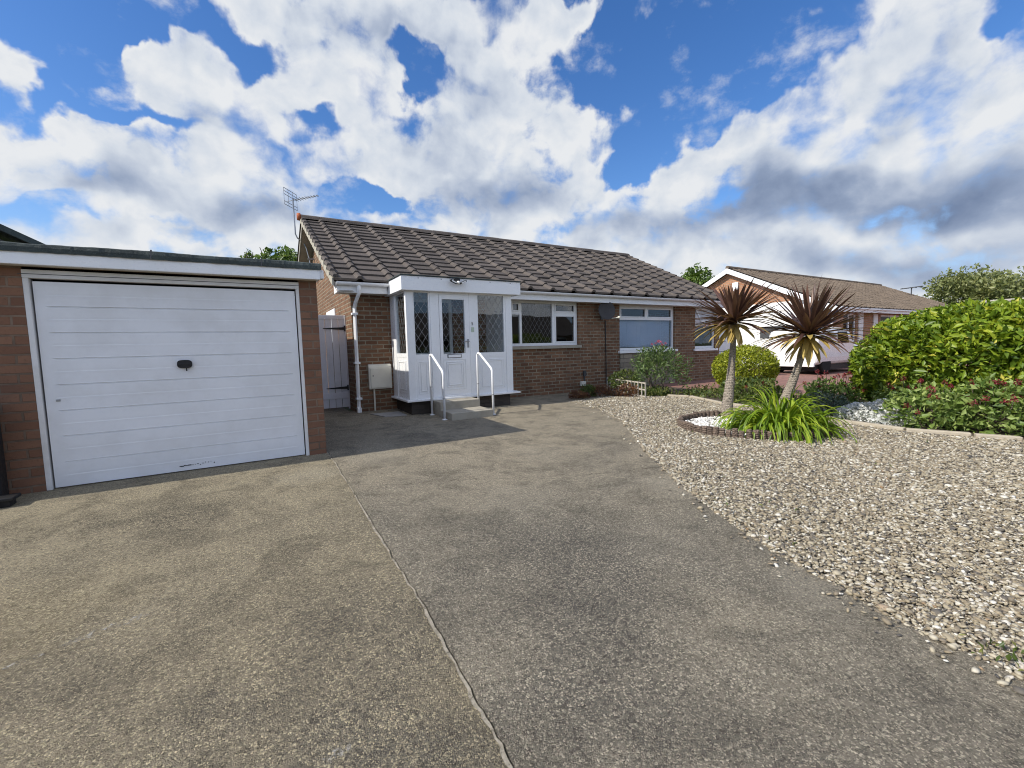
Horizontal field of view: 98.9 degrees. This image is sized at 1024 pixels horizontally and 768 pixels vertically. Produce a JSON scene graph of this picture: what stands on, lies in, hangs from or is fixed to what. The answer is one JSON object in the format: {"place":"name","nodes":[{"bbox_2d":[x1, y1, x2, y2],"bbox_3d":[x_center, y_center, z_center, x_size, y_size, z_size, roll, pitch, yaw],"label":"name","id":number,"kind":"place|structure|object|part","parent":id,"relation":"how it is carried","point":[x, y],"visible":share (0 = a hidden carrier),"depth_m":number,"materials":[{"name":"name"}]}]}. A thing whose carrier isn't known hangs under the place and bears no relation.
{"place":"outdoors","nodes":[
{"label":"outdoors","id":0,"kind":"place"},
{"bbox_2d":[0,451,507,767],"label":"driveway","id":1,"kind":"structure","parent":0,"point":[282,621],"depth_m":2.04,"materials":[{"name":"beige concrete"}]},
{"bbox_2d":[0,424,20,507],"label":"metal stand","id":2,"kind":"object","parent":1,"relation":"on","point":[7,499],"visible":1,"depth_m":3.81,"materials":[{"name":"black metal"}]},
{"bbox_2d":[3,613,348,759],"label":"scrape marks","id":3,"kind":"object","parent":1,"relation":"on","point":[138,618],"visible":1,"depth_m":1.91,"materials":[{"name":"beige"}]},
{"bbox_2d":[326,450,512,767],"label":"joint mortar","id":4,"kind":"object","parent":1,"relation":"on","point":[488,723],"visible":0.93,"depth_m":1.85,"materials":[{"name":"grey concrete"}]},
{"bbox_2d":[324,393,609,414],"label":"path","id":5,"kind":"structure","parent":0,"point":[563,396],"depth_m":9.82,"materials":[{"name":"grey concrete"}]},
{"bbox_2d":[568,390,590,398],"bbox_3d":[1.520,0.239,9.925,0.512,0.214,0.487,-4,6,-31],"label":"bronze sedum","id":6,"kind":"object","parent":5,"relation":"on","point":[582,394],"visible":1,"depth_m":9.85,"materials":[{"name":"brown plant"}]},
{"bbox_2d":[580,384,596,395],"bbox_3d":[1.765,0.145,10.209,0.457,0.330,0.414,-4,6,-31],"label":"bronze sedum","id":7,"kind":"object","parent":5,"relation":"on","point":[588,388],"visible":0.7,"depth_m":10.15,"materials":[{"name":"green plant"}]},
{"bbox_2d":[589,385,612,396],"bbox_3d":[2.056,0.157,10.334,0.662,0.280,0.692,-4,6,-31],"label":"bronze sedum","id":8,"kind":"object","parent":5,"relation":"on","point":[607,389],"visible":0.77,"depth_m":10.22,"materials":[{"name":"brown plant"}]},
{"bbox_2d":[0,0,1023,306],"label":"sky","id":9,"kind":"structure","parent":0,"point":[869,141],"materials":[{"name":"blue"}]},
{"bbox_2d":[303,366,752,697],"bbox_3d":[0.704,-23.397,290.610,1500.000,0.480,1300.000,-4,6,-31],"label":"ground","id":10,"kind":"structure","parent":0,"point":[346,408],"depth_m":8.82,"materials":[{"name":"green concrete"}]},
{"bbox_2d":[0,224,45,244],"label":"outbuilding","id":11,"kind":"structure","parent":10,"relation":"on","point":[7,234],"depth_m":6.26,"materials":[{"name":"brick"}]},
{"bbox_2d":[0,241,326,493],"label":"brick garage","id":12,"kind":"structure","parent":10,"relation":"on","point":[116,364],"depth_m":4.46,"materials":[{"name":"brown brick"}]},
{"bbox_2d":[32,281,304,487],"bbox_3d":[-3.441,-0.047,4.636,2.158,1.934,0.095,-4,6,-31],"label":"garage door","id":13,"kind":"structure","parent":12,"relation":"in","point":[139,380],"depth_m":4.53,"materials":[{"name":"white paint"}]},
{"bbox_2d":[238,248,255,258],"bbox_3d":[-10.678,-2.825,17.939,0.601,5.353,0.546,-2,5,-8],"label":"garden tree","id":14,"kind":"object","parent":10,"relation":"on","point":[248,255],"visible":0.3,"depth_m":17.70,"materials":[{"name":"green plant"}]},
{"bbox_2d":[253,245,296,260],"bbox_3d":[-9.269,-2.866,17.628,1.969,5.418,1.916,-4,6,-31],"label":"garden tree","id":15,"kind":"object","parent":10,"relation":"on","point":[288,254],"visible":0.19,"depth_m":17.18,"materials":[{"name":"green plant"}]},
{"bbox_2d":[433,397,492,420],"bbox_3d":[-0.916,0.457,7.941,0.790,0.315,0.968,-4,6,-31],"label":"doorstep","id":16,"kind":"object","parent":10,"relation":"on","point":[463,408],"visible":0.67,"depth_m":7.80,"materials":[{"name":"concrete"}]},
{"bbox_2d":[297,213,723,412],"bbox_3d":[-0.405,-2.357,14.366,11.730,4.836,8.788,-4,6,-31],"label":"bungalow","id":17,"kind":"object","parent":10,"relation":"on","point":[558,335],"visible":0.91,"depth_m":11.19,"materials":[{"name":"brick"}]},
{"bbox_2d":[283,187,318,262],"bbox_3d":[-5.595,-4.082,11.870,0.839,2.206,0.583,-3,5,-13],"label":"television aerial","id":18,"kind":"object","parent":17,"relation":"attached to","point":[297,199],"visible":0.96,"depth_m":11.72,"materials":[{"name":"grey metal"}]},
{"bbox_2d":[326,308,335,342],"bbox_3d":[-4.210,-1.340,10.228,0.045,0.750,1.200,-4,6,-31],"label":"window","id":19,"kind":"structure","parent":17,"relation":"in","point":[332,312],"depth_m":10.01,"materials":[{"name":"white plastic"}]},
{"bbox_2d":[318,315,349,408],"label":"side gate","id":20,"kind":"structure","parent":17,"relation":"attached to","point":[338,322],"depth_m":8.71,"materials":[{"name":"grey wood"}]},
{"bbox_2d":[368,364,391,410],"bbox_3d":[-2.561,0.075,8.546,0.440,0.931,0.099,-4,6,-31],"label":"gas meter box","id":21,"kind":"object","parent":17,"relation":"attached to","point":[379,376],"visible":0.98,"depth_m":8.49,"materials":[{"name":"beige plastic"}]},
{"bbox_2d":[370,368,390,387],"bbox_3d":[-2.546,-0.119,8.495,0.380,0.380,0.021,-4,6,-31],"label":"door","id":22,"kind":"structure","parent":21,"relation":"in","point":[380,377],"depth_m":8.49,"materials":[{"name":"beige plastic"}]},
{"bbox_2d":[384,273,520,414],"bbox_3d":[-1.152,-0.729,8.773,2.465,2.581,1.240,-4,6,-31],"label":"porch","id":23,"kind":"object","parent":17,"relation":"attached to","point":[411,378],"visible":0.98,"depth_m":8.34,"materials":[{"name":"plastic"}]},
{"bbox_2d":[394,291,405,356],"bbox_3d":[-2.041,-1.085,8.115,0.060,1.173,0.611,-4,6,-31],"label":"window","id":24,"kind":"structure","parent":23,"relation":"in","point":[396,298],"depth_m":8.33,"materials":[{"name":"white plastic"}]},
{"bbox_2d":[412,291,431,358],"bbox_3d":[-1.640,-1.060,7.942,0.311,1.213,0.060,-4,6,-31],"label":"window","id":25,"kind":"structure","parent":23,"relation":"in","point":[420,356],"depth_m":7.95,"materials":[{"name":"white plastic"}]},
{"bbox_2d":[413,298,452,354],"bbox_3d":[-1.693,-0.808,9.139,0.980,1.930,0.050,-4,6,-31],"label":"window frame","id":26,"kind":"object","parent":23,"relation":"in","point":[449,302],"depth_m":9.30,"materials":[{"name":"white plastic"}]},
{"bbox_2d":[438,294,471,395],"bbox_3d":[-1.067,-0.734,8.260,0.602,1.870,0.119,-4,6,-31],"label":"entrance door","id":27,"kind":"structure","parent":23,"relation":"in","point":[456,367],"depth_m":8.30,"materials":[{"name":"white plastic"}]},
{"bbox_2d":[449,277,466,284],"bbox_3d":[-1.029,-1.886,7.992,0.412,0.141,0.124,-4,6,-31],"label":"floodlight","id":28,"kind":"object","parent":23,"relation":"attached to","point":[456,281],"visible":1,"depth_m":7.99,"materials":[{"name":"black metal"}]},
{"bbox_2d":[475,294,505,356],"bbox_3d":[-0.425,-1.152,8.662,0.651,1.213,0.060,-4,6,-31],"label":"window","id":29,"kind":"structure","parent":23,"relation":"in","point":[485,354],"depth_m":8.69,"materials":[{"name":"white plastic"}]},
{"bbox_2d":[511,301,576,345],"bbox_3d":[0.782,-1.470,10.589,1.970,1.080,0.072,-4,6,-31],"label":"window","id":30,"kind":"structure","parent":17,"relation":"in","point":[554,313],"depth_m":10.69,"materials":[{"name":"white plastic"}]},
{"bbox_2d":[580,370,585,385],"bbox_3d":[1.823,-0.147,11.163,0.190,0.385,0.076,-4,6,-31],"label":"outside tap box","id":31,"kind":"object","parent":17,"relation":"attached to","point":[584,381],"visible":0.93,"depth_m":11.16,"materials":[{"name":"beige plastic"}]},
{"bbox_2d":[605,320,606,383],"bbox_3d":[2.469,-0.830,11.530,0.044,1.680,0.021,-4,6,-31],"label":"cable","id":32,"kind":"object","parent":17,"relation":"attached to","point":[605,351],"visible":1,"depth_m":11.52,"materials":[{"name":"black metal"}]},
{"bbox_2d":[598,302,620,319],"bbox_3d":[2.410,-1.865,11.081,0.384,0.473,0.583,-6,7,-42],"label":"satellite dish","id":33,"kind":"object","parent":17,"relation":"attached to","point":[606,311],"visible":1,"depth_m":11.12,"materials":[{"name":"paint"}]},
{"bbox_2d":[620,305,672,350],"bbox_3d":[3.789,-1.594,12.399,2.210,1.250,0.107,-4,6,-31],"label":"window","id":34,"kind":"structure","parent":17,"relation":"in","point":[644,331],"depth_m":12.40,"materials":[{"name":"white plastic"}]},
{"bbox_2d":[695,307,715,348],"bbox_3d":[6.032,-1.741,13.577,1.000,1.270,0.300,-4,6,-31],"label":"window","id":35,"kind":"structure","parent":17,"relation":"in","point":[697,310],"depth_m":13.62,"materials":[{"name":"white plastic"}]},
{"bbox_2d":[681,262,714,285],"bbox_3d":[15.319,-6.265,36.524,3.720,7.755,3.768,-4,6,-31],"label":"garden tree","id":36,"kind":"object","parent":10,"relation":"on","point":[700,277],"visible":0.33,"depth_m":36.02,"materials":[{"name":"green plant"}]},
{"bbox_2d":[597,385,1023,439],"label":"flower bed","id":37,"kind":"object","parent":10,"relation":"on","point":[926,426],"visible":0.11,"depth_m":7.28,"materials":[{"name":"soil"}]},
{"bbox_2d":[612,382,640,396],"bbox_3d":[2.647,0.120,10.131,0.672,0.379,0.686,0,5,20],"label":"bronze sedum","id":38,"kind":"object","parent":37,"relation":"on","point":[622,387],"visible":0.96,"depth_m":10.04,"materials":[{"name":"brown plant"}]},
{"bbox_2d":[607,377,645,397],"bbox_3d":[2.736,0.081,10.600,0.042,0.370,1.843,-3,5,-15],"label":"trellis edging","id":39,"kind":"object","parent":37,"relation":"on","point":[638,388],"visible":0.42,"depth_m":10.13,"materials":[{"name":"white wood"}]},
{"bbox_2d":[607,368,646,389],"bbox_3d":[2.794,-0.079,10.834,0.954,0.627,0.858,-4,6,-31],"label":"green shrub","id":40,"kind":"object","parent":37,"relation":"on","point":[622,375],"visible":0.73,"depth_m":10.76,"materials":[{"name":"green plant"}]},
{"bbox_2d":[626,340,694,389],"bbox_3d":[3.483,-0.391,10.360,1.406,1.320,1.658,-4,6,-31],"label":"flowering shrub","id":41,"kind":"object","parent":37,"relation":"on","point":[653,356],"visible":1,"depth_m":10.20,"materials":[{"name":"green plant"}]},
{"bbox_2d":[626,383,802,403],"bbox_3d":[4.553,0.205,9.746,2.371,0.292,3.245,-4,6,-31],"label":"ground cover","id":42,"kind":"object","parent":37,"relation":"on","point":[657,390],"visible":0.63,"depth_m":9.88,"materials":[{"name":"green plant"}]},
{"bbox_2d":[711,343,779,391],"bbox_3d":[5.601,-0.373,10.488,1.502,1.202,1.495,-4,6,-31],"label":"golden shrub","id":43,"kind":"object","parent":37,"relation":"on","point":[748,356],"visible":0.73,"depth_m":10.07,"materials":[{"name":"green plant"}]},
{"bbox_2d":[716,376,784,400],"bbox_3d":[5.082,0.092,9.309,1.381,0.561,1.272,0,5,21],"label":"red valerian","id":44,"kind":"object","parent":37,"relation":"on","point":[757,384],"visible":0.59,"depth_m":9.07,"materials":[{"name":"green plant"}]},
{"bbox_2d":[801,389,849,415],"bbox_3d":[5.374,0.313,7.540,0.880,0.444,0.766,-4,6,-31],"label":"silver plant","id":45,"kind":"object","parent":37,"relation":"on","point":[833,403],"visible":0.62,"depth_m":7.44,"materials":[{"name":"green plant"}]},
{"bbox_2d":[798,369,868,408],"bbox_3d":[6.041,0.086,8.237,1.067,0.744,1.133,1,5,24],"label":"red valerian","id":46,"kind":"object","parent":37,"relation":"on","point":[849,390],"visible":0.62,"depth_m":8.02,"materials":[{"name":"green plant"}]},
{"bbox_2d":[667,394,1022,440],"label":"border edging","id":47,"kind":"object","parent":37,"relation":"on","point":[940,432],"visible":0.37,"depth_m":6.00,"materials":[{"name":"stone"}]},
{"bbox_2d":[831,401,891,423],"bbox_3d":[5.652,0.430,7.049,0.800,0.326,0.850,-4,6,-31],"label":"white alyssum","id":48,"kind":"object","parent":37,"relation":"on","point":[866,408],"visible":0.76,"depth_m":6.92,"materials":[{"name":"white plant"}]},
{"bbox_2d":[867,407,916,426],"bbox_3d":[5.720,0.486,6.601,0.576,0.305,0.597,3,6,41],"label":"white alyssum","id":49,"kind":"object","parent":37,"relation":"on","point":[876,418],"visible":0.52,"depth_m":6.52,"materials":[{"name":"white plant"}]},
{"bbox_2d":[874,398,927,420],"bbox_3d":[6.144,0.389,6.932,0.820,0.435,0.838,-4,6,-31],"label":"white alyssum","id":50,"kind":"object","parent":37,"relation":"on","point":[879,400],"visible":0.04,"depth_m":6.98,"materials":[{"name":"white plant"}]},
{"bbox_2d":[869,364,952,418],"bbox_3d":[6.549,0.121,7.058,1.050,0.920,1.184,-4,6,-31],"label":"red valerian","id":51,"kind":"object","parent":37,"relation":"on","point":[886,391],"visible":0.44,"depth_m":7.09,"materials":[{"name":"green plant"}]},
{"bbox_2d":[872,378,977,431],"bbox_3d":[5.978,0.292,6.296,1.094,0.742,1.000,-2,5,-9],"label":"red valerian","id":52,"kind":"object","parent":37,"relation":"on","point":[938,401],"visible":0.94,"depth_m":6.12,"materials":[{"name":"green plant"}]},
{"bbox_2d":[847,296,1023,420],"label":"spotted laurel","id":53,"kind":"object","parent":37,"relation":"on","point":[946,340],"visible":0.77,"depth_m":6.70,"materials":[{"name":"green plant"}]},
{"bbox_2d":[933,372,1023,435],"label":"red valerian","id":54,"kind":"object","parent":37,"relation":"on","point":[1009,402],"visible":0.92,"depth_m":5.83,"materials":[{"name":"green plant"}]},
{"bbox_2d":[702,266,949,363],"bbox_3d":[17.819,-3.822,25.640,17.242,4.880,9.570,-4,6,-31],"label":"neighbour bungalow","id":55,"kind":"object","parent":10,"relation":"on","point":[891,302],"visible":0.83,"depth_m":20.76,"materials":[{"name":"brick"}]},
{"bbox_2d":[732,282,738,290],"bbox_3d":[10.723,-4.639,20.994,0.118,0.450,0.280,-4,6,-31],"label":"alarm box","id":56,"kind":"object","parent":55,"relation":"attached to","point":[735,284],"visible":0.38,"depth_m":20.93,"materials":[{"name":"white plastic"}]},
{"bbox_2d":[760,325,792,337],"bbox_3d":[11.782,-2.323,19.549,0.014,0.530,1.400,-4,6,-31],"label":"side window","id":57,"kind":"structure","parent":55,"relation":"in","point":[762,335],"depth_m":19.88,"materials":[{"name":"grey glass"}]},
{"bbox_2d":[844,314,854,341],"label":"window","id":58,"kind":"structure","parent":55,"relation":"in","point":[847,326],"depth_m":18.94,"materials":[{"name":"white plastic"}]},
{"bbox_2d":[881,315,898,318],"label":"window","id":59,"kind":"structure","parent":55,"relation":"in","point":[889,316],"depth_m":20.80,"materials":[{"name":"white plastic"}]},
{"bbox_2d":[900,286,922,294],"bbox_3d":[25.160,-5.731,27.574,0.400,0.790,1.057,-4,6,-31],"label":"aerial","id":60,"kind":"object","parent":55,"relation":"attached to","point":[911,288],"visible":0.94,"depth_m":27.54,"materials":[{"name":"grey metal"}]},
{"bbox_2d":[917,263,1023,304],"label":"pale tree","id":61,"kind":"object","parent":10,"relation":"on","point":[974,285],"visible":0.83,"depth_m":36.75,"materials":[{"name":"green plant"}]},
{"bbox_2d":[963,298,1023,306],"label":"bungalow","id":62,"kind":"object","parent":10,"relation":"on","point":[994,300],"depth_m":31.75,"materials":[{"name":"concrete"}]},
{"bbox_2d":[324,395,1023,767],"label":"driveway","id":63,"kind":"structure","parent":0,"point":[618,603],"depth_m":2.08,"materials":[{"name":"grey concrete"}]},
{"bbox_2d":[370,411,406,416],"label":"paving slab","id":64,"kind":"structure","parent":63,"relation":"on","point":[391,414],"depth_m":7.99,"materials":[{"name":"grey concrete"}]},
{"bbox_2d":[429,354,446,419],"bbox_3d":[-1.308,0.045,7.646,0.090,1.148,0.683,-4,6,-31],"label":"handrail","id":65,"kind":"object","parent":63,"relation":"on","point":[443,382],"visible":0.99,"depth_m":7.61,"materials":[{"name":"white metal"}]},
{"bbox_2d":[476,352,495,414],"bbox_3d":[-0.499,-0.014,8.111,0.090,1.148,0.678,-4,6,-31],"label":"handrail","id":66,"kind":"object","parent":63,"relation":"on","point":[489,366],"visible":0.79,"depth_m":8.01,"materials":[{"name":"white metal"}]},
{"bbox_2d":[362,467,657,484],"bbox_3d":[0.046,0.909,4.295,3.059,0.024,0.145,-2,5,-8],"label":"drive crack","id":67,"kind":"object","parent":63,"relation":"on","point":[502,478],"visible":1,"depth_m":4.25,"materials":[{"name":"grey concrete"}]},
{"bbox_2d":[719,326,729,352],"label":"side garage","id":68,"kind":"structure","parent":0,"point":[725,345],"depth_m":17.25,"materials":[{"name":"white plastic"}]},
{"bbox_2d":[719,326,725,352],"bbox_3d":[7.539,-1.379,16.782,2.200,1.870,0.037,-4,6,-31],"label":"garage door","id":69,"kind":"structure","parent":68,"relation":"in","point":[723,347],"depth_m":17.20,"materials":[{"name":"white paint"}]},
{"bbox_2d":[572,396,1023,680],"bbox_3d":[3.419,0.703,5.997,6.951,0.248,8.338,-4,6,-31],"label":"gravel","id":70,"kind":"structure","parent":0,"point":[980,468],"depth_m":3.44,"materials":[{"name":"beige gravel"}]},
{"bbox_2d":[685,416,759,436],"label":"white chippings","id":71,"kind":"object","parent":70,"relation":"on","point":[700,421],"visible":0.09,"depth_m":6.77,"materials":[{"name":"gravel"}]},
{"bbox_2d":[680,276,794,416],"bbox_3d":[3.586,-0.536,7.194,1.679,2.329,1.925,1,5,24],"label":"spiky palm","id":72,"kind":"object","parent":70,"relation":"on","point":[735,304],"visible":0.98,"depth_m":6.99,"materials":[{"name":"brown plant"}]},
{"bbox_2d":[677,410,832,439],"bbox_3d":[3.542,0.597,6.449,1.958,0.200,1.824,-4,6,-31],"label":"log edging","id":73,"kind":"object","parent":70,"relation":"on","point":[706,430],"visible":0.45,"depth_m":5.93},
{"bbox_2d":[712,382,856,445],"bbox_3d":[3.825,0.518,6.071,1.775,1.152,1.702,-4,6,-31],"label":"strappy clump","id":74,"kind":"object","parent":70,"relation":"on","point":[783,418],"visible":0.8,"depth_m":5.83,"materials":[{"name":"green plant"}]},
{"bbox_2d":[599,406,1023,670],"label":"weeds","id":75,"kind":"object","parent":70,"relation":"on","point":[1009,657],"visible":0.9,"depth_m":1.84,"materials":[{"name":"green plant"}]},
{"bbox_2d":[739,276,896,406],"bbox_3d":[4.496,-0.478,6.595,1.948,2.335,1.827,0,5,14],"label":"spiky palm","id":76,"kind":"object","parent":70,"relation":"on","point":[810,320],"visible":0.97,"depth_m":6.47,"materials":[{"name":"brown plant"}]},
{"bbox_2d":[576,402,1023,711],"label":"stray gravel","id":77,"kind":"structure","parent":0,"point":[1006,682],"depth_m":2.03,"materials":[{"name":"beige gravel"}]},
{"bbox_2d":[654,362,971,398],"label":"paved drive","id":78,"kind":"structure","parent":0,"point":[805,376],"depth_m":13.27,"materials":[{"name":"red brick"}]},
{"bbox_2d":[769,327,857,373],"bbox_3d":[11.303,-1.264,16.166,3.780,1.597,1.687,-4,6,-31],"label":"parked van","id":79,"kind":"object","parent":78,"relation":"on","point":[835,359],"visible":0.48,"depth_m":15.30,"materials":[{"name":"white paint"}]},
{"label":"window","id":80,"kind":"part","parent":79,"relation":"part of","materials":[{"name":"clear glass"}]}
]}

